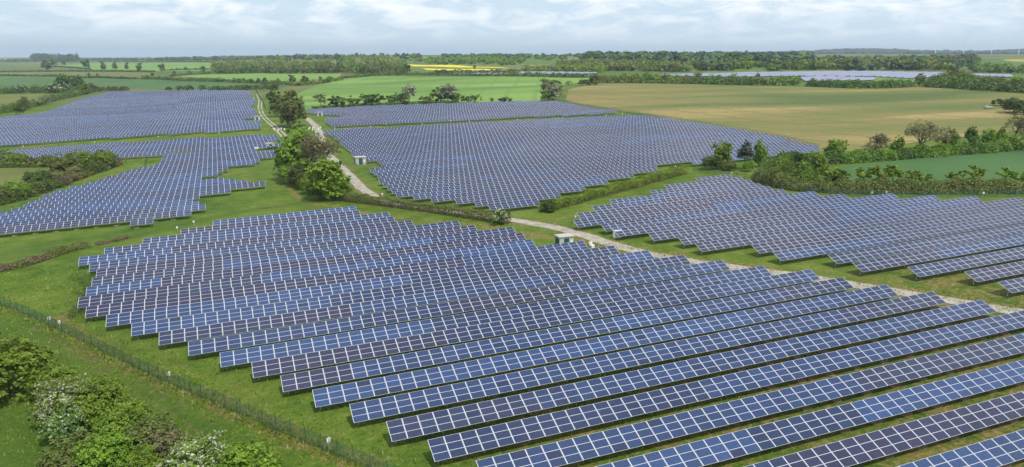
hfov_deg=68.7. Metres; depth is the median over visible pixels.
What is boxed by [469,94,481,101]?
bush
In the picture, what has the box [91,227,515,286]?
solar panel row
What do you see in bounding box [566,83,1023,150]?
brown crop field
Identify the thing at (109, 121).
solar panel row
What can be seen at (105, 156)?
bush
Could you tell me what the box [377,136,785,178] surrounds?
solar panel row
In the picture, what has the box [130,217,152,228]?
solar panel row
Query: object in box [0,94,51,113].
pasture
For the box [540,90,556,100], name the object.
bush
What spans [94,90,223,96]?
solar panel row
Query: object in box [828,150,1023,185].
wedge crop field
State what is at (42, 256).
bramble bank
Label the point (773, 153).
solar panel row
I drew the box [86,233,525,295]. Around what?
solar panel row
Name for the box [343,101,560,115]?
solar panel row
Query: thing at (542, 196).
solar panel row
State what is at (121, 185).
solar panel row
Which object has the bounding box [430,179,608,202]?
solar panel row
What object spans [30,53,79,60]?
woodland
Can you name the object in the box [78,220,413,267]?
solar panel row
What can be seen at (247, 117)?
solar panel row
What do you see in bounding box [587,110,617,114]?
solar panel row
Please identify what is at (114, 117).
solar panel row
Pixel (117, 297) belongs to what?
solar panel row
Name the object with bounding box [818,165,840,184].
sapling
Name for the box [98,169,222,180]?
solar panel row
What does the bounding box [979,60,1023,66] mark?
distant green slope
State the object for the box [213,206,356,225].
solar panel row
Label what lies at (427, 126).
solar panel row
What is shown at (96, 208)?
solar panel row
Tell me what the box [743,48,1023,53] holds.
wooded hills
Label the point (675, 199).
solar panel row
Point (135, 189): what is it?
solar panel row
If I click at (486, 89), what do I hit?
green crop field
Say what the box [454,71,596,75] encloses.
distant solar arrays
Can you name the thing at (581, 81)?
bush
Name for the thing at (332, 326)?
solar panel row
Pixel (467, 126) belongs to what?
solar panel row
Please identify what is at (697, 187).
solar panel row
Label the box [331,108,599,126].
solar panel row
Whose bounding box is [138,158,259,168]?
solar panel row
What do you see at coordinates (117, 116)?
solar panel row
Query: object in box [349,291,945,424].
solar panel row
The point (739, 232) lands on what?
solar panel row
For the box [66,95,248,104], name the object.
solar panel row
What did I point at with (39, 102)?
hawthorn bush
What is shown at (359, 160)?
substation
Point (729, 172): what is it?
wire fence
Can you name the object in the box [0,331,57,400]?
bush
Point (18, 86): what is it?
hawthorn bush
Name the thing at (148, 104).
solar panel row
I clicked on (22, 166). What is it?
hedge
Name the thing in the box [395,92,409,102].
bush
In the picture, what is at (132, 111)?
solar panel row
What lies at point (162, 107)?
solar panel row
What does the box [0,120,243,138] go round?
solar panel row
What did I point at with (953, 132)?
broadleaf tree
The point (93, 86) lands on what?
tree
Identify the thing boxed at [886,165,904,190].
sapling
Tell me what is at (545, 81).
tree
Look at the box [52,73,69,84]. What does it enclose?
tree
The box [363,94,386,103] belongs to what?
bush
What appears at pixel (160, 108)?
solar panel row
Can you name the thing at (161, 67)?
tree
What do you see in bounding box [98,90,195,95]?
solar panel row
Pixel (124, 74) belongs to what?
stubble field
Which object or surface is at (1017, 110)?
bush
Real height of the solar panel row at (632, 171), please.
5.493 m
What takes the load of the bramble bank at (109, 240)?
on the ground at (276, 195)
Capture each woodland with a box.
[0,58,53,61]
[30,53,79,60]
[79,53,421,60]
[210,56,407,73]
[220,53,456,61]
[424,55,526,64]
[433,69,520,73]
[441,52,582,59]
[520,63,607,71]
[556,58,691,71]
[580,50,816,66]
[686,57,965,70]
[813,54,981,65]
[966,62,1023,72]
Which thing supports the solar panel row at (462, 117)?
on the ground at (276, 195)
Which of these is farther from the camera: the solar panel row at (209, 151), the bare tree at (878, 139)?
the solar panel row at (209, 151)
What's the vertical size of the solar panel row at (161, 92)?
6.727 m
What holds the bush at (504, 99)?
on the green crop field at (486, 89)
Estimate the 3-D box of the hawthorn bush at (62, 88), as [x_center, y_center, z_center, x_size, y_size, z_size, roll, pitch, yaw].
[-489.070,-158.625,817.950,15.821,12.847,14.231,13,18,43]
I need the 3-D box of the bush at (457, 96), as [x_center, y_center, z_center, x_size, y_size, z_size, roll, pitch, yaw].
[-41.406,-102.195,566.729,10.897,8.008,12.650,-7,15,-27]
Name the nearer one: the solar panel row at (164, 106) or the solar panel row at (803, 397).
the solar panel row at (803, 397)
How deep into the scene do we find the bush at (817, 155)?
258.69 m
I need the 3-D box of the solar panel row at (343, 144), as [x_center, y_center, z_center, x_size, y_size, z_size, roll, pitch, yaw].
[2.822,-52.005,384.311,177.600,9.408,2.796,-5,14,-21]
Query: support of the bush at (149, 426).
on the ground at (276, 195)
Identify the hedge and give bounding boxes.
[0,69,154,71]
[0,74,138,78]
[0,84,79,93]
[0,85,95,113]
[0,154,125,205]
[0,164,47,167]
[52,65,91,69]
[57,60,213,62]
[94,86,129,91]
[139,74,263,83]
[160,68,209,70]
[169,71,210,76]
[207,84,278,89]
[264,76,343,85]
[311,99,458,108]
[330,190,510,224]
[340,71,511,77]
[508,69,587,76]
[539,164,688,212]
[599,72,695,83]
[690,73,800,85]
[751,167,1023,194]
[758,151,836,190]
[804,78,917,88]
[823,135,1023,164]
[920,73,1023,92]
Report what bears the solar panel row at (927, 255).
on the ground at (276, 195)
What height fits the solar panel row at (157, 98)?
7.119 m
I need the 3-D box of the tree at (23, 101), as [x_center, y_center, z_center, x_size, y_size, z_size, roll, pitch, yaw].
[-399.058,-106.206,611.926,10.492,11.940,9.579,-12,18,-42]
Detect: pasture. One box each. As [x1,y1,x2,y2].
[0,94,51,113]
[0,167,57,185]
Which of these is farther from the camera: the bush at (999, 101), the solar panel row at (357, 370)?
the bush at (999, 101)
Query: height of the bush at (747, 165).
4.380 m
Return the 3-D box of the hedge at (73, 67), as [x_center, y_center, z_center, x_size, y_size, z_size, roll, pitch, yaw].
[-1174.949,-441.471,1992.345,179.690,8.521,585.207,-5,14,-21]
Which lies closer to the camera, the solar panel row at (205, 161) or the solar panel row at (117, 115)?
the solar panel row at (205, 161)
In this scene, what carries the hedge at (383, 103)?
on the ground at (276, 195)
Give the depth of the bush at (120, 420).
85.72 m
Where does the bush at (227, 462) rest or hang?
on the ground at (276, 195)
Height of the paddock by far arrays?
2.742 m
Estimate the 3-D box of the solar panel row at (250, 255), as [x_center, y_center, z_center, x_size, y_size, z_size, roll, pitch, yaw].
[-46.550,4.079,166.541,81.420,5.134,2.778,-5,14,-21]
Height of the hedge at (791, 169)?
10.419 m
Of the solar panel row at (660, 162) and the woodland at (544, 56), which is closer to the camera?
the solar panel row at (660, 162)
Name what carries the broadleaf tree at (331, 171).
on the ground at (276, 195)
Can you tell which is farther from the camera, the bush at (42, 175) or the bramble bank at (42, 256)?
the bush at (42, 175)
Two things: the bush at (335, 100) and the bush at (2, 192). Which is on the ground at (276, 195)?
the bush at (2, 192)
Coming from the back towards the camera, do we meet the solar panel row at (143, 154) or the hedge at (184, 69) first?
the hedge at (184, 69)
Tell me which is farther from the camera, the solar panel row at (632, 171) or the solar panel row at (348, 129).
the solar panel row at (348, 129)
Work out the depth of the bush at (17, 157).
320.56 m
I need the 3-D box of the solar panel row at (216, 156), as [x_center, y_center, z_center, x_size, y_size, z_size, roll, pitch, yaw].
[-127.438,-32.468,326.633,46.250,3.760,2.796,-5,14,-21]
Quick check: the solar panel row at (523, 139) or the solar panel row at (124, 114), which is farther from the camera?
the solar panel row at (124, 114)
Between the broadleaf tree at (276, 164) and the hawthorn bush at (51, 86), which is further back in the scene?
the hawthorn bush at (51, 86)
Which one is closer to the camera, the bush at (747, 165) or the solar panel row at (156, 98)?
the bush at (747, 165)
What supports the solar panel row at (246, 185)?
on the ground at (276, 195)
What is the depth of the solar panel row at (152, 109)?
572.99 m
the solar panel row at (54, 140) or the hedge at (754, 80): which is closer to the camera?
the solar panel row at (54, 140)
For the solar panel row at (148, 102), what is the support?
on the ground at (276, 195)
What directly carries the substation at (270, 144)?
on the ground at (276, 195)
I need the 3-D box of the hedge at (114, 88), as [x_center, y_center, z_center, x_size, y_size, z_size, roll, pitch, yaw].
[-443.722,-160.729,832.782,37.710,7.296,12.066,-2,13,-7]
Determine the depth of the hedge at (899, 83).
607.38 m
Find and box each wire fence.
[0,155,146,211]
[0,296,395,466]
[561,99,818,146]
[693,166,1023,197]
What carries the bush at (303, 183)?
on the ground at (276, 195)
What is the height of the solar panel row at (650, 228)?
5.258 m
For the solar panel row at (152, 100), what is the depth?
657.01 m
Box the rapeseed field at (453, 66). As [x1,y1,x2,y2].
[408,64,503,67]
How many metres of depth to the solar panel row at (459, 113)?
483.30 m
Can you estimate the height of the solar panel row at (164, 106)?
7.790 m
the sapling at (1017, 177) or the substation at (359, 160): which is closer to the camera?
the sapling at (1017, 177)
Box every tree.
[13,102,26,114]
[16,96,30,107]
[40,59,52,69]
[49,58,57,66]
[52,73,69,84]
[68,75,85,86]
[78,82,89,93]
[80,58,89,69]
[88,82,96,90]
[99,61,105,69]
[136,63,141,69]
[157,63,164,70]
[265,88,283,115]
[271,82,279,88]
[271,90,306,126]
[272,124,315,174]
[273,142,293,167]
[288,75,295,81]
[298,132,342,165]
[300,76,309,81]
[304,156,350,199]
[312,93,325,104]
[401,83,416,102]
[402,65,410,71]
[438,83,457,98]
[540,78,548,86]
[545,82,564,99]
[589,73,601,84]
[710,140,733,168]
[736,139,753,161]
[752,138,768,166]
[775,149,789,168]
[795,153,820,179]
[814,154,828,174]
[823,138,848,161]
[860,133,890,151]
[889,135,904,154]
[904,119,951,149]
[915,73,926,85]
[940,127,960,153]
[943,66,974,81]
[963,125,980,143]
[980,128,996,142]
[992,114,1023,140]
[995,126,1008,148]
[1007,77,1022,90]
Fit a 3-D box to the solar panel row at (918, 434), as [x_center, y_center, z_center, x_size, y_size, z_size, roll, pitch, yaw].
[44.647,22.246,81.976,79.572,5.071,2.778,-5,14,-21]
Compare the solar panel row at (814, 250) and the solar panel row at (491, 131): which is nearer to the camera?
the solar panel row at (814, 250)
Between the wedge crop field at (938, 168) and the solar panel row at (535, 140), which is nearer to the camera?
the wedge crop field at (938, 168)
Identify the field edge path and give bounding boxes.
[129,90,164,90]
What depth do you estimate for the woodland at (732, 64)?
975.02 m
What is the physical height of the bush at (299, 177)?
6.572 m
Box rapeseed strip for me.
[423,68,506,70]
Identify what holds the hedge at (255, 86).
on the ground at (276, 195)
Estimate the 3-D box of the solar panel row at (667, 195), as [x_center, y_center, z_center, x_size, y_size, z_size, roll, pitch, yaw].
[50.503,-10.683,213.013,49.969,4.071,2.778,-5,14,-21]
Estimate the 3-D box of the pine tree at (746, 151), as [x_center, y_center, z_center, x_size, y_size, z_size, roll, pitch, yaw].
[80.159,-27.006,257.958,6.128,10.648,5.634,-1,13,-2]
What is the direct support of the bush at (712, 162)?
on the ground at (276, 195)
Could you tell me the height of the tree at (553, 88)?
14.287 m
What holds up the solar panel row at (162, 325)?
on the ground at (276, 195)
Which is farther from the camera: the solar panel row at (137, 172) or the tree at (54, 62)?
the tree at (54, 62)
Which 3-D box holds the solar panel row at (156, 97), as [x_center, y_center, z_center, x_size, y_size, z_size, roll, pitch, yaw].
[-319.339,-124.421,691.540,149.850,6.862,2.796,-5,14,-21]
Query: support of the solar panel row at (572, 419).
on the ground at (276, 195)
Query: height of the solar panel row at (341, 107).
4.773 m
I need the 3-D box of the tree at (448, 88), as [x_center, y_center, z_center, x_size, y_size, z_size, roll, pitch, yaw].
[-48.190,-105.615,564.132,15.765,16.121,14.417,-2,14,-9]
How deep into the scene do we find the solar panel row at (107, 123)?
467.64 m
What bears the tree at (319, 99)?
on the green crop field at (486, 89)
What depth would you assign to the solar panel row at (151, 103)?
628.78 m
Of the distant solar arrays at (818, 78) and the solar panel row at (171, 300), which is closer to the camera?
the solar panel row at (171, 300)
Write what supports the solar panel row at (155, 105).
on the ground at (276, 195)
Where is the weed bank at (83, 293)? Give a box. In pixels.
[60,271,95,317]
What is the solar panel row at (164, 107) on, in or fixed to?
on the ground at (276, 195)
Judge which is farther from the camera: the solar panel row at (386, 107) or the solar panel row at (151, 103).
the solar panel row at (151, 103)
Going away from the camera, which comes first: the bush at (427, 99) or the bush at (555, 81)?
the bush at (427, 99)
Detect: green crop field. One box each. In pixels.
[0,77,293,89]
[289,76,588,109]
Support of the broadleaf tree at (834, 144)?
on the ground at (276, 195)
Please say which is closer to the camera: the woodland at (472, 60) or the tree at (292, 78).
the tree at (292, 78)
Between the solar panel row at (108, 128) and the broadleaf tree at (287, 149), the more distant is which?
the solar panel row at (108, 128)
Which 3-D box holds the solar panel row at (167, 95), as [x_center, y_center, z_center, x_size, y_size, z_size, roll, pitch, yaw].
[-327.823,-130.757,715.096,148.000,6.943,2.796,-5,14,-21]
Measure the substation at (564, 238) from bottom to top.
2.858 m
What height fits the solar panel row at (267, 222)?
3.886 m
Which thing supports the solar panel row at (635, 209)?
on the ground at (276, 195)
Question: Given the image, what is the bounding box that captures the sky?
[0,0,1023,56]
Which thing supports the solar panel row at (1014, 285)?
on the ground at (276, 195)
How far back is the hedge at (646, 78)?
740.24 m
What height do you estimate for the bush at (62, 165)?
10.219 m
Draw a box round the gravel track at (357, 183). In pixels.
[305,118,1023,313]
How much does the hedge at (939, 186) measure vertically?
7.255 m
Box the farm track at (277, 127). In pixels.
[257,94,286,136]
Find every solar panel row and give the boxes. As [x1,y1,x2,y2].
[0,106,247,117]
[0,107,250,118]
[0,109,253,119]
[0,109,254,120]
[0,110,254,121]
[0,111,255,122]
[0,112,253,123]
[0,112,256,124]
[0,113,257,125]
[0,114,251,126]
[0,114,255,127]
[0,115,254,129]
[0,115,256,130]
[0,116,253,131]
[0,117,245,133]
[0,118,240,134]
[0,118,242,135]
[0,119,243,137]
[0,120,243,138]
[0,120,247,139]
[0,120,260,141]
[0,121,257,145]
[0,122,258,146]
[0,194,199,215]
[0,198,192,219]
[0,201,198,222]
[0,204,205,227]
[0,209,190,236]
[4,108,253,118]
[5,106,249,116]
[11,187,230,211]
[12,141,126,151]
[13,105,251,115]
[13,134,260,152]
[14,137,204,151]
[19,135,276,153]
[19,136,277,154]
[23,104,253,114]
[24,181,265,206]
[26,138,278,157]
[28,180,246,203]
[35,103,253,113]
[35,140,278,157]
[39,178,234,199]
[42,101,255,112]
[43,177,223,196]
[46,100,254,111]
[49,99,251,110]
[49,102,253,112]
[52,98,250,109]
[53,177,200,192]
[55,97,251,108]
[55,101,250,111]
[57,97,245,107]
[60,96,253,106]
[60,99,253,110]
[61,98,242,108]
[62,98,252,109]
[64,96,243,105]
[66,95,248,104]
[68,95,241,103]
[68,96,251,106]
[69,175,201,188]
[71,95,252,104]
[72,94,245,102]
[73,94,251,102]
[74,93,250,101]
[75,142,280,156]
[76,92,249,100]
[77,239,535,309]
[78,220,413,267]
[79,92,247,99]
[79,93,247,100]
[82,91,246,98]
[84,171,217,184]
[85,241,588,320]
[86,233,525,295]
[87,90,244,97]
[89,91,249,98]
[89,221,460,274]
[91,90,213,96]
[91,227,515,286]
[93,90,248,97]
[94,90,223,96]
[96,225,476,276]
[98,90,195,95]
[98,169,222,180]
[99,90,233,96]
[103,90,204,95]
[104,216,394,253]
[106,166,227,177]
[106,245,619,329]
[110,123,259,138]
[115,152,164,157]
[119,164,226,174]
[126,160,255,171]
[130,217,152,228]
[131,250,654,338]
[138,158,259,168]
[143,212,389,243]
[154,157,258,165]
[159,255,690,347]
[160,154,275,163]
[161,152,273,161]
[162,150,275,159]
[163,150,255,157]
[164,148,254,155]
[169,125,259,135]
[181,210,359,233]
[188,260,729,358]
[195,146,253,151]
[205,126,260,133]
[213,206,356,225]
[220,266,771,369]
[251,269,819,379]
[258,143,281,148]
[280,277,853,394]
[307,105,385,112]
[308,104,403,112]
[312,104,419,113]
[312,284,898,409]
[314,105,369,109]
[316,103,444,113]
[323,102,473,113]
[324,101,500,114]
[324,127,375,134]
[325,104,576,119]
[325,105,581,122]
[325,121,487,134]
[326,106,586,122]
[327,104,577,119]
[328,107,590,124]
[329,107,594,124]
[330,101,522,114]
[330,118,558,137]
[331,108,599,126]
[332,116,603,136]
[333,103,572,117]
[335,114,636,137]
[337,101,537,114]
[337,115,647,139]
[339,116,653,142]
[340,102,567,116]
[340,117,659,144]
[342,100,556,115]
[342,118,665,145]
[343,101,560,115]
[344,118,672,149]
[345,102,564,115]
[347,119,678,150]
[349,120,685,150]
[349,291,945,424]
[351,121,692,152]
[352,123,707,155]
[353,122,699,152]
[354,124,714,155]
[366,126,718,157]
[366,127,726,163]
[370,133,768,174]
[373,135,774,174]
[376,128,734,162]
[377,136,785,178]
[379,129,744,163]
[379,140,798,184]
[380,138,791,178]
[381,132,758,166]
[382,142,805,188]
[383,130,749,164]
[386,144,818,189]
[386,300,996,443]
[391,163,657,193]
[395,166,657,196]
[412,172,634,199]
[427,310,1023,462]
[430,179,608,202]
[454,185,585,206]
[474,192,560,206]
[476,333,1023,466]
[487,199,539,209]
[535,109,604,116]
[561,109,610,116]
[573,191,819,229]
[577,189,787,218]
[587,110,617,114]
[592,186,772,210]
[596,360,1023,466]
[601,194,849,233]
[610,183,762,203]
[613,193,899,236]
[648,195,941,240]
[650,180,752,194]
[664,177,743,188]
[678,196,983,244]
[690,147,818,165]
[695,197,1023,254]
[696,174,731,180]
[745,391,1023,466]
[752,205,1023,256]
[773,213,1023,263]
[828,223,1023,266]
[852,234,1023,274]
[897,429,1023,466]
[908,247,1023,279]
[965,261,1023,284]
[998,277,1023,295]
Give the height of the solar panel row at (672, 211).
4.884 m
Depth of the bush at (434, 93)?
569.22 m
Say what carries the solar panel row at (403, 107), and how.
on the ground at (276, 195)
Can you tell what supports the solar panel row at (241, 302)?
on the ground at (276, 195)
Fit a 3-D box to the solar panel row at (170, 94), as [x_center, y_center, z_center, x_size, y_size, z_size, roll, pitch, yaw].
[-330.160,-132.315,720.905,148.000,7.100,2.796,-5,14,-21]
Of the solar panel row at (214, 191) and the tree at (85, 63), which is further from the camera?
the tree at (85, 63)
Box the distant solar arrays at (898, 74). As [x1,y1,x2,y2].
[662,71,942,78]
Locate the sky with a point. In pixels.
(86, 28)
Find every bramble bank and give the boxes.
[0,241,91,272]
[95,235,129,245]
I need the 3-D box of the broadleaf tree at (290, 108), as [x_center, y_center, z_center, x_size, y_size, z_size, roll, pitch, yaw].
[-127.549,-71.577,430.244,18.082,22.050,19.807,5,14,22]
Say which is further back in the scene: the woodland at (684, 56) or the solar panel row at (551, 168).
the woodland at (684, 56)
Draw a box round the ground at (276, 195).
[0,53,1023,466]
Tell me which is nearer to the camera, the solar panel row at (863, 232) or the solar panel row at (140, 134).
the solar panel row at (863, 232)
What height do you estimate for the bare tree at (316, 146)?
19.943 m
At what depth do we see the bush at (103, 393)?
91.75 m
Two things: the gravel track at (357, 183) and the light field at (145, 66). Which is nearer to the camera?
the gravel track at (357, 183)
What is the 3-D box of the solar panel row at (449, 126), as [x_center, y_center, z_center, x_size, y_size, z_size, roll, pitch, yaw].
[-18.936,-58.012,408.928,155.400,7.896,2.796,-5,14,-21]
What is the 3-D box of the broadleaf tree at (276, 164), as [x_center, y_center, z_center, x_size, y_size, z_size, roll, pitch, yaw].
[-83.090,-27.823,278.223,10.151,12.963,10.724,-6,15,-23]
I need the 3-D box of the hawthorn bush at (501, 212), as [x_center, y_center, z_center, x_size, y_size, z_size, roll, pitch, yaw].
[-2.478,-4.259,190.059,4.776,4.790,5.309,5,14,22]
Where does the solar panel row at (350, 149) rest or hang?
on the ground at (276, 195)
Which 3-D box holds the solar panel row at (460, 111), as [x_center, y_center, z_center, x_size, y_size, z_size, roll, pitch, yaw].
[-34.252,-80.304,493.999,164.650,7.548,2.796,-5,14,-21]
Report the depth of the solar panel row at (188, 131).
417.25 m
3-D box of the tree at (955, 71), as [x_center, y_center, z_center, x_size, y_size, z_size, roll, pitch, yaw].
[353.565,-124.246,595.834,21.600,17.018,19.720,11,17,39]
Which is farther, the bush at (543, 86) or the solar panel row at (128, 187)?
the bush at (543, 86)
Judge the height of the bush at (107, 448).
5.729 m
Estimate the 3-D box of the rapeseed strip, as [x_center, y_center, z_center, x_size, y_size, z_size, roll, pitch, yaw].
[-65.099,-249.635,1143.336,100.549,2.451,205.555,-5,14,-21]
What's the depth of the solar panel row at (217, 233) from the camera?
187.17 m
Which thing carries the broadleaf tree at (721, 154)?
on the ground at (276, 195)
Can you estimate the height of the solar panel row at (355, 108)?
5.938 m
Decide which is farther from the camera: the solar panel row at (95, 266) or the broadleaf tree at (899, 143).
the broadleaf tree at (899, 143)
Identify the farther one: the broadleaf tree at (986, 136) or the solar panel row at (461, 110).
the solar panel row at (461, 110)
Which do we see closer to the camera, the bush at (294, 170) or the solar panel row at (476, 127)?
the bush at (294, 170)
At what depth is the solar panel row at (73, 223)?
201.34 m
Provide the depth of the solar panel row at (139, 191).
244.39 m
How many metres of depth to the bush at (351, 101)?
570.86 m
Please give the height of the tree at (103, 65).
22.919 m
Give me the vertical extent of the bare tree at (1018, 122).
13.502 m
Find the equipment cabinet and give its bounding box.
[613,230,621,238]
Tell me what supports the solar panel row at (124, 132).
on the ground at (276, 195)
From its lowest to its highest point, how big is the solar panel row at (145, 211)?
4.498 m
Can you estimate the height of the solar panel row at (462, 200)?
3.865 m
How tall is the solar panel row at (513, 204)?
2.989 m
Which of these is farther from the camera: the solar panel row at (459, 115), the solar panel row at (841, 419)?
the solar panel row at (459, 115)
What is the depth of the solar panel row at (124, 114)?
521.70 m
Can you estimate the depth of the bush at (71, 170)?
289.60 m
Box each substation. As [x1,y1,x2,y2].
[264,142,274,149]
[352,156,365,165]
[554,233,573,243]
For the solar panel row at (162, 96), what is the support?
on the ground at (276, 195)
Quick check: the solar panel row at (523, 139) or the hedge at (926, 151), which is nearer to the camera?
the hedge at (926, 151)
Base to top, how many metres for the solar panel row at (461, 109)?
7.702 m
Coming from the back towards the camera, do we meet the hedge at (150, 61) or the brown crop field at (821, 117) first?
the hedge at (150, 61)
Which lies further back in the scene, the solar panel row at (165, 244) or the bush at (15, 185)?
the bush at (15, 185)
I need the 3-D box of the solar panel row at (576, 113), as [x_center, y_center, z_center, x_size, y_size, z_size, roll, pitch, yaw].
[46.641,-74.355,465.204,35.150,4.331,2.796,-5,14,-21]
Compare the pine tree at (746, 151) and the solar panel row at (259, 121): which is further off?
the solar panel row at (259, 121)
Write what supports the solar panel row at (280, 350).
on the ground at (276, 195)
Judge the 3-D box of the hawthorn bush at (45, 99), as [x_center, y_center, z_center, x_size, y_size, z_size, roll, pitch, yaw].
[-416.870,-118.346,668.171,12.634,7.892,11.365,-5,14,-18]
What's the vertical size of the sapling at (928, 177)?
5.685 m
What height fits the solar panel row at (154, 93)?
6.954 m
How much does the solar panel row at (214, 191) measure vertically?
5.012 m
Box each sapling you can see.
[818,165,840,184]
[833,169,851,187]
[854,167,877,187]
[871,164,898,189]
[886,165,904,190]
[903,170,923,185]
[918,173,934,180]
[944,171,966,186]
[963,165,986,187]
[996,167,1016,185]
[1013,171,1023,185]
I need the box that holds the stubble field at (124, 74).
[0,72,154,76]
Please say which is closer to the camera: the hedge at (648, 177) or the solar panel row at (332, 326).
the solar panel row at (332, 326)
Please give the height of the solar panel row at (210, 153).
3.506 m
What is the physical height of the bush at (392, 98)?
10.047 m
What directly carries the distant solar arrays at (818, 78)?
on the ground at (276, 195)
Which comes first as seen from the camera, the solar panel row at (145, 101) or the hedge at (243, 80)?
the solar panel row at (145, 101)
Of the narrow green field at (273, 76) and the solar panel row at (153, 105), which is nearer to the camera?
the solar panel row at (153, 105)
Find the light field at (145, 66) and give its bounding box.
[61,62,212,70]
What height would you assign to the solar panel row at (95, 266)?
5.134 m
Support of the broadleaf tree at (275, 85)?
on the ground at (276, 195)
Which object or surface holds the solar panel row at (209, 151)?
on the ground at (276, 195)
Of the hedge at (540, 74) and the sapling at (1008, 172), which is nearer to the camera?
the sapling at (1008, 172)
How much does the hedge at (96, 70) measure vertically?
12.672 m
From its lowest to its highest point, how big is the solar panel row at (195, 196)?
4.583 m
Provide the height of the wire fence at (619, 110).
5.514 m
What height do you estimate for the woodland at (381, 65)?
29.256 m
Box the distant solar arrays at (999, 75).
[973,73,1012,77]
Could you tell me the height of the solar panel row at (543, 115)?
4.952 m
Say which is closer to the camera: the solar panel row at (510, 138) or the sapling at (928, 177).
the sapling at (928, 177)
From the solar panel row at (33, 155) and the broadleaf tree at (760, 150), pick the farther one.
the solar panel row at (33, 155)
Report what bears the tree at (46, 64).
on the ground at (276, 195)
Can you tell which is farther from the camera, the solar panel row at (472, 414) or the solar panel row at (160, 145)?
the solar panel row at (160, 145)
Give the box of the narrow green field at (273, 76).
[183,73,340,80]
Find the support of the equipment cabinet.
on the ground at (276, 195)
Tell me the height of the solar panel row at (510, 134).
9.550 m
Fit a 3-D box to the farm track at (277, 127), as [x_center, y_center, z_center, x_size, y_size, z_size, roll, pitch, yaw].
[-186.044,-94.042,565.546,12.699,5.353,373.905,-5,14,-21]
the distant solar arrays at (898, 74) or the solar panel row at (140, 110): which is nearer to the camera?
the solar panel row at (140, 110)
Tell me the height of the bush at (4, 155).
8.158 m
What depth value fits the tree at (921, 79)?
628.12 m
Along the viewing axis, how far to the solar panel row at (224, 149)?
350.55 m
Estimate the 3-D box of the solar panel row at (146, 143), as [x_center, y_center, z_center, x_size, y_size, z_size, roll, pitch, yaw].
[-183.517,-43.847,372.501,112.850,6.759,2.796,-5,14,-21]
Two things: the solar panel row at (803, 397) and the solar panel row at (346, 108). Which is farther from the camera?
the solar panel row at (346, 108)
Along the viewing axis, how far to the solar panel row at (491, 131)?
371.40 m
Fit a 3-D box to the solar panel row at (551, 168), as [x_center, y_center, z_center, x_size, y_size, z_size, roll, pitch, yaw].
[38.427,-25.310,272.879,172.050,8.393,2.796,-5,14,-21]
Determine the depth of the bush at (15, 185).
252.53 m
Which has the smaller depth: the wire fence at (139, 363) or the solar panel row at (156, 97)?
the wire fence at (139, 363)
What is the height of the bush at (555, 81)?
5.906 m
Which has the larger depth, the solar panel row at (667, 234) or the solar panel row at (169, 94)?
the solar panel row at (169, 94)
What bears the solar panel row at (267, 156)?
on the ground at (276, 195)
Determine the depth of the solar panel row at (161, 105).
606.20 m
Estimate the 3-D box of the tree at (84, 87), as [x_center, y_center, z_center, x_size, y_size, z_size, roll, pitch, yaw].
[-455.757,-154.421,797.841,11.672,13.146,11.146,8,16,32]
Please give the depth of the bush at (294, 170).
248.86 m
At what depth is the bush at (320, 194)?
228.81 m
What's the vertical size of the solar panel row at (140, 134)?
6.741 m
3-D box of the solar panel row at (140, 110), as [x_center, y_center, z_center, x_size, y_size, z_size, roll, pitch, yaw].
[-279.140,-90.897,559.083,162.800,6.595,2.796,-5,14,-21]
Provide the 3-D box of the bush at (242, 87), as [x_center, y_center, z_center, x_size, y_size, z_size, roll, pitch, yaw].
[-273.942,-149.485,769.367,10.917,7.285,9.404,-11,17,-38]
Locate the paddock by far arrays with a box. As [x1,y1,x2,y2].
[874,77,926,81]
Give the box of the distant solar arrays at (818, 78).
[801,76,875,81]
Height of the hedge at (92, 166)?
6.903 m
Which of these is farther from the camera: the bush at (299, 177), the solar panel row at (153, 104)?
the solar panel row at (153, 104)
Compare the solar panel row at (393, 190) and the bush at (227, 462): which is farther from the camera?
the solar panel row at (393, 190)
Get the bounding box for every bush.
[0,149,15,164]
[0,185,12,197]
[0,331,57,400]
[0,332,22,368]
[1,179,31,196]
[7,151,28,164]
[15,83,29,91]
[20,175,32,185]
[22,169,54,181]
[24,360,81,395]
[25,156,40,163]
[27,372,97,430]
[33,99,44,105]
[34,428,96,466]
[35,400,90,443]
[38,96,51,102]
[39,153,57,165]
[42,82,57,92]
[44,152,80,173]
[57,82,69,92]
[63,164,81,173]
[65,148,92,167]
[70,374,132,426]
[72,428,137,466]
[84,396,158,448]
[91,147,115,165]
[120,443,163,466]
[122,410,182,458]
[145,427,193,462]
[152,430,231,466]
[183,85,193,89]
[211,454,244,466]
[219,438,283,466]
[240,85,249,89]
[276,161,290,181]
[286,162,313,182]
[295,172,305,187]
[299,173,311,193]
[306,184,328,198]
[327,95,344,106]
[341,184,353,192]
[344,95,359,104]
[357,94,375,104]
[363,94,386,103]
[385,93,397,102]
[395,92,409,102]
[419,95,433,102]
[429,87,451,102]
[449,93,464,100]
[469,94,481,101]
[491,208,510,224]
[498,97,511,101]
[540,83,550,89]
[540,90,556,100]
[542,200,556,211]
[548,80,561,84]
[578,79,590,84]
[701,155,722,168]
[721,161,736,170]
[742,160,753,171]
[786,150,805,163]
[805,150,827,160]
[991,98,1005,105]
[1001,96,1023,110]
[1012,108,1023,113]
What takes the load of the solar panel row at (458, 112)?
on the ground at (276, 195)
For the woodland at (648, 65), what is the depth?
1031.09 m
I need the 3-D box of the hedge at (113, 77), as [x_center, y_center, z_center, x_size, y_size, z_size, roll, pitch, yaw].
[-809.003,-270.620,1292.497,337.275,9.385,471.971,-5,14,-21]
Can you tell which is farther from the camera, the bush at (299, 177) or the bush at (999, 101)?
the bush at (999, 101)
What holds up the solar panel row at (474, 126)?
on the ground at (276, 195)
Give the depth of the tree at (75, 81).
855.72 m
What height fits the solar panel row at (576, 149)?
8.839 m

